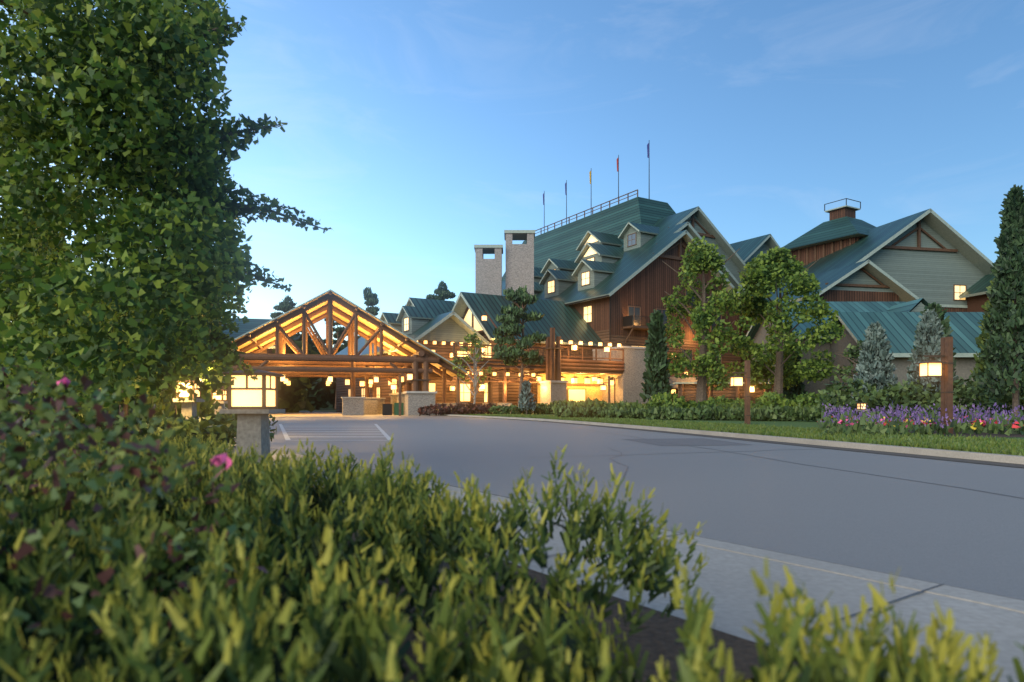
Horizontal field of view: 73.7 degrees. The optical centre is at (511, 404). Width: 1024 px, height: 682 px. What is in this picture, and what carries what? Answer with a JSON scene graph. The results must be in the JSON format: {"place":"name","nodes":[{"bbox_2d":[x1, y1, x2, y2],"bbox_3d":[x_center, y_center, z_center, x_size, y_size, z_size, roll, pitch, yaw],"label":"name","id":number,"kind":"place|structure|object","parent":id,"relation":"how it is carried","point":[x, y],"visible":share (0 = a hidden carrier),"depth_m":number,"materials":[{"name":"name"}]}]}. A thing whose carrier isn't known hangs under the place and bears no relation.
{"place":"outdoors","nodes":[
{"label":"outdoors","id":0,"kind":"place"},
{"bbox_2d":[0,0,333,418],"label":"oak tree","id":1,"kind":"object","parent":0,"point":[119,65],"depth_m":5.68,"materials":[{"name":"green plant"}]},
{"bbox_2d":[119,318,274,412],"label":"lodge entry building","id":2,"kind":"structure","parent":0,"point":[251,324],"depth_m":72.72,"materials":[{"name":"green"}]},
{"bbox_2d":[93,315,347,412],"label":"treeline","id":3,"kind":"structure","parent":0,"point":[310,394],"depth_m":82.73,"materials":[{"name":"green plant"}]},
{"bbox_2d":[300,409,335,411],"bbox_3d":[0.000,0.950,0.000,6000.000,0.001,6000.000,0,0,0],"label":"ground","id":4,"kind":"structure","parent":0,"point":[324,410],"depth_m":107.88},
{"bbox_2d":[94,304,175,424],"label":"conifer hedge leaves","id":5,"kind":"object","parent":4,"relation":"on","point":[168,408],"depth_m":16.55,"materials":[{"name":"green plant"}]},
{"bbox_2d":[270,295,309,352],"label":"pine tree leaves","id":6,"kind":"object","parent":4,"relation":"on","point":[287,303],"depth_m":114.04,"materials":[{"name":"green plant"}]},
{"bbox_2d":[317,318,347,408],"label":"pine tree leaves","id":7,"kind":"object","parent":4,"relation":"on","point":[339,334],"depth_m":119.89,"materials":[{"name":"green plant"}]},
{"bbox_2d":[223,291,465,415],"bbox_3d":[-15.883,-4.181,63.110,21.241,10.263,14.600,0,0,-16],"label":"entrance canopy","id":8,"kind":"object","parent":4,"relation":"on","point":[416,393],"visible":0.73,"depth_m":58.33,"materials":[{"name":"brown wood"}]},
{"bbox_2d":[280,372,378,385],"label":"hanging lanterns","id":9,"kind":"object","parent":8,"relation":"on","point":[286,380],"visible":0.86,"depth_m":57.66,"materials":[{"name":"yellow glass"}]},
{"bbox_2d":[229,289,466,376],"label":"canopy roof","id":10,"kind":"structure","parent":8,"relation":"on","point":[385,334],"depth_m":60.17,"materials":[{"name":"wood"}]},
{"bbox_2d":[344,372,413,387],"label":"hanging lanterns","id":11,"kind":"object","parent":8,"relation":"hanging from","point":[394,380],"visible":0.45,"depth_m":63.77,"materials":[{"name":"white glass"}]},
{"bbox_2d":[358,286,379,338],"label":"pine tree leaves","id":12,"kind":"object","parent":4,"relation":"on","point":[370,297],"depth_m":111.48,"materials":[{"name":"green plant"}]},
{"bbox_2d":[336,311,489,411],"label":"lodge wing","id":13,"kind":"structure","parent":4,"relation":"on","point":[448,327],"depth_m":70.86,"materials":[{"name":"beige wood"}]},
{"bbox_2d":[365,297,454,343],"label":"lodge wing dormers","id":14,"kind":"object","parent":13,"relation":"on","point":[412,315],"visible":0.5,"depth_m":73.44,"materials":[{"name":"teal metal"}]},
{"bbox_2d":[474,230,534,295],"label":"chimneys","id":15,"kind":"object","parent":4,"relation":"on","point":[519,267],"visible":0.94,"depth_m":79.35,"materials":[{"name":"stone"}]},
{"bbox_2d":[452,222,659,412],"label":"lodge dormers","id":16,"kind":"object","parent":4,"relation":"on","point":[592,265],"visible":0.49,"depth_m":78.07,"materials":[{"name":"teal metal"}]},
{"bbox_2d":[417,339,687,372],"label":"string lights","id":17,"kind":"object","parent":16,"relation":"on","point":[570,343],"visible":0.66,"depth_m":67.98,"materials":[{"name":"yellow glass"}]},
{"bbox_2d":[472,373,676,393],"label":"lamps","id":18,"kind":"object","parent":16,"relation":"on","point":[594,379],"visible":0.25,"depth_m":65.94,"materials":[{"name":"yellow glass"}]},
{"bbox_2d":[572,214,750,381],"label":"lodge walls","id":19,"kind":"structure","parent":4,"relation":"on","point":[645,288],"depth_m":78.42,"materials":[{"name":"brown wood"}]},
{"bbox_2d":[502,197,746,310],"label":"roof","id":20,"kind":"structure","parent":19,"relation":"on","point":[562,242],"depth_m":90.59,"materials":[{"name":"teal metal"}]},
{"bbox_2d":[564,295,608,304],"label":"lodge gutters","id":21,"kind":"object","parent":20,"relation":"attached to","point":[586,300],"visible":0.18,"depth_m":76.54,"materials":[{"name":"metal"}]},
{"bbox_2d":[535,143,649,233],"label":"rooftop flagpoles","id":22,"kind":"object","parent":20,"relation":"on","point":[601,207],"visible":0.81,"depth_m":102.40,"materials":[{"name":"grey metal"}]},
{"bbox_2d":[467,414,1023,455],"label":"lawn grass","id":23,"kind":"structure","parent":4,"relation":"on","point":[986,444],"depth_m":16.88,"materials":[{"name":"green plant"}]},
{"bbox_2d":[730,234,779,263],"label":"roof","id":24,"kind":"structure","parent":4,"relation":"on","point":[748,250],"depth_m":102.38,"materials":[{"name":"teal metal"}]},
{"bbox_2d":[782,198,874,265],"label":"cupola","id":25,"kind":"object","parent":4,"relation":"on","point":[842,227],"depth_m":85.95,"materials":[{"name":"green metal"}]},
{"bbox_2d":[751,208,1011,320],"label":"lodge wing","id":26,"kind":"structure","parent":4,"relation":"on","point":[930,255],"depth_m":75.97,"materials":[{"name":"grey wood"}]},
{"bbox_2d":[953,284,966,300],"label":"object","id":27,"kind":"object","parent":26,"relation":"on","point":[958,290],"visible":0.15,"depth_m":77.20,"materials":[{"name":"beige glass"}]},
{"bbox_2d":[745,298,1020,408],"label":"lodge wing","id":28,"kind":"structure","parent":4,"relation":"on","point":[898,321],"depth_m":54.29,"materials":[{"name":"teal metal"}]},
{"bbox_2d":[816,408,1023,435],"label":"flowers","id":29,"kind":"object","parent":4,"relation":"on","point":[892,427],"depth_m":18.53,"materials":[{"name":"plant"}]},
{"bbox_2d":[820,402,1023,427],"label":"purple flowers","id":30,"kind":"object","parent":29,"relation":"on","point":[916,416],"visible":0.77,"depth_m":20.04,"materials":[{"name":"purple plant"}]},
{"bbox_2d":[315,381,335,408],"bbox_3d":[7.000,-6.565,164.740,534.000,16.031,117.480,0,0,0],"label":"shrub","id":31,"kind":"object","parent":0,"point":[330,405],"depth_m":154.13,"materials":[{"name":"green plant"}]},
{"bbox_2d":[10,419,846,681],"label":"planting bed","id":32,"kind":"object","parent":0,"point":[658,637],"depth_m":2.29,"materials":[{"name":"brown soil"}]},
{"bbox_2d":[0,239,104,423],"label":"conifer hedge leaves","id":33,"kind":"object","parent":32,"relation":"on","point":[79,419],"depth_m":11.88,"materials":[{"name":"green plant"}]},
{"bbox_2d":[8,318,107,426],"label":"conifer hedge leaves","id":34,"kind":"object","parent":32,"relation":"on","point":[50,402],"depth_m":13.71,"materials":[{"name":"green plant"}]},
{"bbox_2d":[0,355,268,681],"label":"flowering shrub","id":35,"kind":"object","parent":32,"relation":"on","point":[15,454],"visible":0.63,"depth_m":1.52,"materials":[{"name":"green plant"}]},
{"bbox_2d":[57,377,231,475],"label":"flowers","id":36,"kind":"object","parent":35,"relation":"attached to","point":[217,460],"visible":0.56,"depth_m":1.54,"materials":[{"name":"pink plant"}]},
{"bbox_2d":[4,409,277,446],"bbox_3d":[-6.209,0.472,12.211,3.206,0.939,6.582,0,0,0],"label":"hedge shrub","id":37,"kind":"object","parent":32,"relation":"on","point":[221,426],"visible":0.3,"depth_m":11.88,"materials":[{"name":"green plant"}]},
{"bbox_2d":[0,518,595,681],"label":"juniper shrub","id":38,"kind":"object","parent":32,"relation":"on","point":[278,667],"visible":0.02,"depth_m":1.99,"materials":[{"name":"green plant"}]},
{"bbox_2d":[0,428,1023,681],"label":"juniper shrub","id":39,"kind":"object","parent":32,"relation":"on","point":[382,516],"visible":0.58,"depth_m":1.42,"materials":[{"name":"green plant"}]},
{"bbox_2d":[426,281,455,299],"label":"pine tree leaves","id":40,"kind":"object","parent":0,"point":[442,291],"depth_m":109.19,"materials":[{"name":"green plant"}]},
{"bbox_2d":[437,343,545,412],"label":"lodge walkway","id":41,"kind":"structure","parent":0,"point":[497,365],"depth_m":63.32,"materials":[{"name":"brown wood"}]},
{"bbox_2d":[466,370,534,376],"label":"lanterns","id":42,"kind":"object","parent":41,"relation":"hanging from","point":[508,373],"visible":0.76,"depth_m":62.51,"materials":[{"name":"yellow glass"}]},
{"bbox_2d":[0,0,1023,346],"label":"sky","id":43,"kind":"structure","parent":0,"point":[420,133],"materials":[{"name":"blue"}]},
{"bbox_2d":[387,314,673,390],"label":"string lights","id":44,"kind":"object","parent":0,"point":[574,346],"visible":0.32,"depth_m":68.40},
{"bbox_2d":[515,328,623,404],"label":"lodge terrace","id":45,"kind":"structure","parent":0,"point":[567,379],"depth_m":67.02,"materials":[{"name":"brown wood"}]},
{"bbox_2d":[198,411,1023,599],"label":"road","id":46,"kind":"structure","parent":0,"point":[956,536],"depth_m":8.17,"materials":[{"name":"grey asphalt"}]},
{"bbox_2d":[211,389,227,414],"bbox_3d":[-9.000,0.165,21.000,0.446,1.309,0.446,0,0,0],"label":"lantern","id":47,"kind":"object","parent":46,"relation":"on","point":[222,399],"visible":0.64,"depth_m":20.87,"materials":[{"name":"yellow glass"}]},
{"bbox_2d":[279,424,390,439],"bbox_3d":[-6.356,0.942,25.798,4.467,0.001,16.931,0,0,-19],"label":"road marking","id":48,"kind":"object","parent":46,"relation":"on","point":[285,434],"visible":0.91,"depth_m":29.21,"materials":[{"name":"paint"}]},
{"bbox_2d":[341,362,403,414],"bbox_3d":[-13.487,-1.450,64.370,5.300,4.800,9.900,0,0,-16],"label":"column base","id":49,"kind":"object","parent":46,"relation":"on","point":[365,405],"visible":0.8,"depth_m":60.32,"materials":[{"name":"stone"}]},
{"bbox_2d":[389,375,400,415],"bbox_3d":[-8.522,-0.670,50.000,0.804,3.000,0.547,0,0,0],"label":"lamp post","id":50,"kind":"object","parent":46,"relation":"on","point":[393,386],"visible":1,"depth_m":49.84,"materials":[{"name":"brown metal"}]},
{"bbox_2d":[234,415,1023,599],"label":"gutter dirt","id":51,"kind":"structure","parent":46,"relation":"on","point":[927,456],"depth_m":13.60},
{"bbox_2d":[235,414,1023,612],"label":"kerbs","id":52,"kind":"structure","parent":46,"relation":"on","point":[1013,604],"depth_m":4.18,"materials":[{"name":"concrete"}]},
{"bbox_2d":[466,423,1023,498],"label":"road cracks","id":53,"kind":"object","parent":46,"relation":"on","point":[693,442],"visible":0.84,"depth_m":16.51,"materials":[{"name":"asphalt"}]},
{"bbox_2d":[208,443,1023,681],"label":"sidewalk","id":54,"kind":"structure","parent":0,"point":[725,579],"depth_m":2.90,"materials":[{"name":"concrete"}]},
{"bbox_2d":[117,311,198,423],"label":"conifer hedge leaves","id":55,"kind":"object","parent":54,"relation":"on","point":[121,408],"depth_m":23.50,"materials":[{"name":"green plant"}]},
{"bbox_2d":[129,314,219,423],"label":"conifer hedge leaves","id":56,"kind":"object","parent":54,"relation":"on","point":[203,405],"depth_m":18.95,"materials":[{"name":"green plant"}]},
{"bbox_2d":[173,380,204,418],"bbox_3d":[-7.000,0.141,14.800,0.471,1.359,0.471,0,0,0],"label":"lantern bollard","id":57,"kind":"object","parent":54,"relation":"on","point":[188,408],"visible":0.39,"depth_m":14.69,"materials":[{"name":"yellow glass"}]},
{"bbox_2d":[166,297,233,423],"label":"conifer hedge leaves","id":58,"kind":"object","parent":54,"relation":"on","point":[220,378],"depth_m":21.70,"materials":[{"name":"green plant"}]},
{"bbox_2d":[219,368,284,461],"bbox_3d":[-3.750,0.148,9.900,0.694,1.343,0.694,0,0,0],"label":"lantern bollard","id":59,"kind":"object","parent":54,"relation":"on","point":[252,404],"visible":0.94,"depth_m":9.72,"materials":[{"name":"grey glass"}]},
{"bbox_2d":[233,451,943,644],"bbox_3d":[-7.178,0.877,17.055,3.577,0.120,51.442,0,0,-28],"label":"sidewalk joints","id":60,"kind":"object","parent":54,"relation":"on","point":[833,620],"visible":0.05,"depth_m":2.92,"materials":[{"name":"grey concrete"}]},
{"bbox_2d":[593,346,677,403],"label":"lodge stone tower","id":61,"kind":"structure","parent":0,"point":[628,385],"depth_m":70.32,"materials":[{"name":"beige stone"}]},
{"bbox_2d":[583,214,740,387],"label":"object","id":62,"kind":"object","parent":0,"point":[632,320],"visible":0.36,"depth_m":79.09,"materials":[{"name":"brown wood"}]},
{"bbox_2d":[673,382,773,403],"bbox_3d":[21.967,-0.550,62.843,13.800,3.000,1.955,0,0,6],"label":"lodge log screen","id":63,"kind":"object","parent":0,"point":[687,390],"visible":0.12,"depth_m":63.01,"materials":[{"name":"brown wood"}]},
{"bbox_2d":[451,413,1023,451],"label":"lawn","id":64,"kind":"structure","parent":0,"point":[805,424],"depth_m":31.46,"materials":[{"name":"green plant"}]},
{"bbox_2d":[417,402,504,415],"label":"shrubs","id":65,"kind":"object","parent":64,"relation":"on","point":[457,408],"visible":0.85,"depth_m":56.83,"materials":[{"name":"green plant"}]},
{"bbox_2d":[450,330,491,403],"bbox_3d":[-3.365,-2.716,58.031,3.548,7.156,2.941,0,0,25],"label":"birch tree","id":66,"kind":"object","parent":64,"relation":"on","point":[473,340],"depth_m":57.95,"materials":[{"name":"green plant"}]},
{"bbox_2d":[492,285,547,411],"bbox_3d":[0.311,-4.800,59.533,5.328,11.339,4.072,0,0,33],"label":"pine tree","id":67,"kind":"object","parent":64,"relation":"on","point":[509,321],"depth_m":59.23,"materials":[{"name":"green plant"}]},
{"bbox_2d":[488,403,554,413],"bbox_3d":[2.696,0.417,58.202,10.049,1.205,2.779,0,0,-19],"label":"green shrub","id":68,"kind":"object","parent":64,"relation":"on","point":[512,407],"visible":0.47,"depth_m":56.97,"materials":[{"name":"green plant"}]},
{"bbox_2d":[518,380,535,413],"bbox_3d":[1.252,-0.600,56.044,1.521,2.901,1.734,0,0,0],"label":"small conifer","id":69,"kind":"object","parent":64,"relation":"on","point":[526,396],"depth_m":55.77,"materials":[{"name":"green plant"}]},
{"bbox_2d":[537,399,645,410],"bbox_3d":[7.833,0.210,62.224,12.538,1.586,2.828,0,0,-22],"label":"terrace shrub","id":70,"kind":"object","parent":64,"relation":"on","point":[554,402],"visible":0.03,"depth_m":60.66,"materials":[{"name":"green plant"}]},
{"bbox_2d":[599,376,610,402],"bbox_3d":[7.078,-0.670,52.000,0.804,3.000,0.547,0,0,0],"label":"lamp post","id":71,"kind":"object","parent":64,"relation":"on","point":[603,386],"visible":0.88,"depth_m":51.84,"materials":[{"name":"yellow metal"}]},
{"bbox_2d":[639,309,672,401],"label":"cypress tree leaves","id":72,"kind":"object","parent":64,"relation":"on","point":[656,354],"visible":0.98,"depth_m":49.59,"materials":[{"name":"green plant"}]},
{"bbox_2d":[552,397,816,412],"bbox_3d":[11.225,0.241,42.738,18.114,1.454,3.934,0,0,18],"label":"juniper shrub","id":73,"kind":"object","parent":64,"relation":"on","point":[602,404],"visible":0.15,"depth_m":43.30,"materials":[{"name":"green plant"}]},
{"bbox_2d":[663,248,739,402],"bbox_3d":[13.887,-5.164,49.730,5.498,12.088,4.597,0,0,-11],"label":"tree trunk","id":74,"kind":"object","parent":64,"relation":"on","point":[701,392],"visible":0.6,"depth_m":49.82,"materials":[{"name":"brown plant"}]},
{"bbox_2d":[661,236,750,390],"bbox_3d":[14.011,-6.653,49.870,6.182,11.390,6.220,0,0,0],"label":"tree","id":75,"kind":"object","parent":74,"relation":"attached to","point":[705,257],"visible":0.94,"depth_m":49.07,"materials":[{"name":"green plant"}]},
{"bbox_2d":[554,403,858,421],"bbox_3d":[9.954,0.416,36.481,17.618,1.019,2.840,0,0,35],"label":"juniper shrub","id":76,"kind":"object","parent":64,"relation":"on","point":[776,413],"visible":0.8,"depth_m":35.80,"materials":[{"name":"green plant"}]},
{"bbox_2d":[728,360,750,423],"bbox_3d":[9.678,-0.520,29.000,0.804,2.700,0.547,0,0,0],"label":"lamp post","id":77,"kind":"object","parent":64,"relation":"on","point":[737,380],"visible":0.97,"depth_m":28.84,"materials":[{"name":"brown wood"}]},
{"bbox_2d":[645,390,851,411],"bbox_3d":[14.965,0.053,42.214,13.484,1.904,5.020,0,0,7],"label":"green shrub","id":78,"kind":"object","parent":64,"relation":"on","point":[765,399],"visible":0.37,"depth_m":41.01,"materials":[{"name":"green plant"}]},
{"bbox_2d":[733,258,823,400],"bbox_3d":[19.439,-4.705,50.537,6.477,11.170,6.484,0,0,0],"label":"tree trunk","id":79,"kind":"object","parent":64,"relation":"on","point":[778,380],"visible":0.48,"depth_m":50.32,"materials":[{"name":"brown plant"}]},
{"bbox_2d":[726,246,845,389],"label":"deciduous tree leaves","id":80,"kind":"object","parent":79,"relation":"on","point":[769,270],"visible":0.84,"depth_m":48.94,"materials":[{"name":"green plant"}]},
{"bbox_2d":[783,341,806,401],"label":"cypress tree leaves","id":81,"kind":"object","parent":64,"relation":"on","point":[798,389],"visible":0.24,"depth_m":55.51,"materials":[{"name":"green plant"}]},
{"bbox_2d":[835,353,856,386],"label":"branches","id":82,"kind":"object","parent":64,"relation":"on","point":[852,372],"visible":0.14,"depth_m":47.17,"materials":[{"name":"brown plant"}]},
{"bbox_2d":[832,340,885,393],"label":"deciduous tree leaves","id":83,"kind":"object","parent":82,"relation":"attached to","point":[853,351],"visible":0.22,"depth_m":47.23,"materials":[{"name":"green plant"}]},
{"bbox_2d":[845,321,899,406],"bbox_3d":[18.821,-2.049,35.526,2.605,4.626,2.601,0,0,-39],"label":"blue spruce tree","id":84,"kind":"object","parent":64,"relation":"on","point":[876,344],"visible":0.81,"depth_m":35.08,"materials":[{"name":"green plant"}]},
{"bbox_2d":[815,375,1023,417],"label":"green shrub","id":85,"kind":"object","parent":64,"relation":"on","point":[906,394],"visible":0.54,"depth_m":29.37,"materials":[{"name":"green plant"}]},
{"bbox_2d":[817,422,1023,436],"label":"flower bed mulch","id":86,"kind":"object","parent":64,"relation":"on","point":[983,434],"visible":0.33,"depth_m":18.74,"materials":[{"name":"brown soil"}]},
{"bbox_2d":[855,403,867,410],"bbox_3d":[14.600,0.374,28.500,0.347,0.912,0.347,0,0,0],"label":"path light","id":87,"kind":"object","parent":86,"relation":"on","point":[861,405],"visible":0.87,"depth_m":28.37,"materials":[{"name":"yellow glass"}]},
{"bbox_2d":[831,416,982,429],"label":"yellow flowers","id":88,"kind":"object","parent":86,"relation":"on","point":[972,427],"visible":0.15,"depth_m":18.91,"materials":[{"name":"yellow plant"}]},
{"bbox_2d":[915,337,953,433],"bbox_3d":[11.778,-0.520,19.000,0.804,2.700,0.547,0,0,0],"label":"lamp post","id":89,"kind":"object","parent":86,"relation":"on","point":[943,368],"visible":0.91,"depth_m":18.86,"materials":[{"name":"brown wood"}]},
{"bbox_2d":[970,278,1023,404],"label":"cypress leaves","id":90,"kind":"object","parent":86,"relation":"on","point":[981,338],"visible":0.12,"depth_m":30.14,"materials":[{"name":"green plant"}]},
{"bbox_2d":[907,302,961,389],"bbox_3d":[23.511,-2.740,38.073,2.803,5.928,2.851,0,0,0],"label":"spruce tree","id":91,"kind":"object","parent":64,"relation":"on","point":[938,308],"visible":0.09,"depth_m":37.63,"materials":[{"name":"green plant"}]},
{"bbox_2d":[975,184,1023,417],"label":"cypress tree","id":92,"kind":"object","parent":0,"point":[1002,292],"depth_m":24.98,"materials":[{"name":"green plant"}]},
{"bbox_3d":[20.200,-1.485,33.000,0.152,4.670,0.175,0,0,0],"label":"blue spruce trunk","id":93,"kind":"object","parent":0,"visible":0},
{"bbox_2d":[906,309,959,407],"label":"blue spruce leaves","id":94,"kind":"object","parent":93,"relation":"attached to","point":[929,335],"visible":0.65,"depth_m":32.70,"materials":[{"name":"green plant"}]}
]}

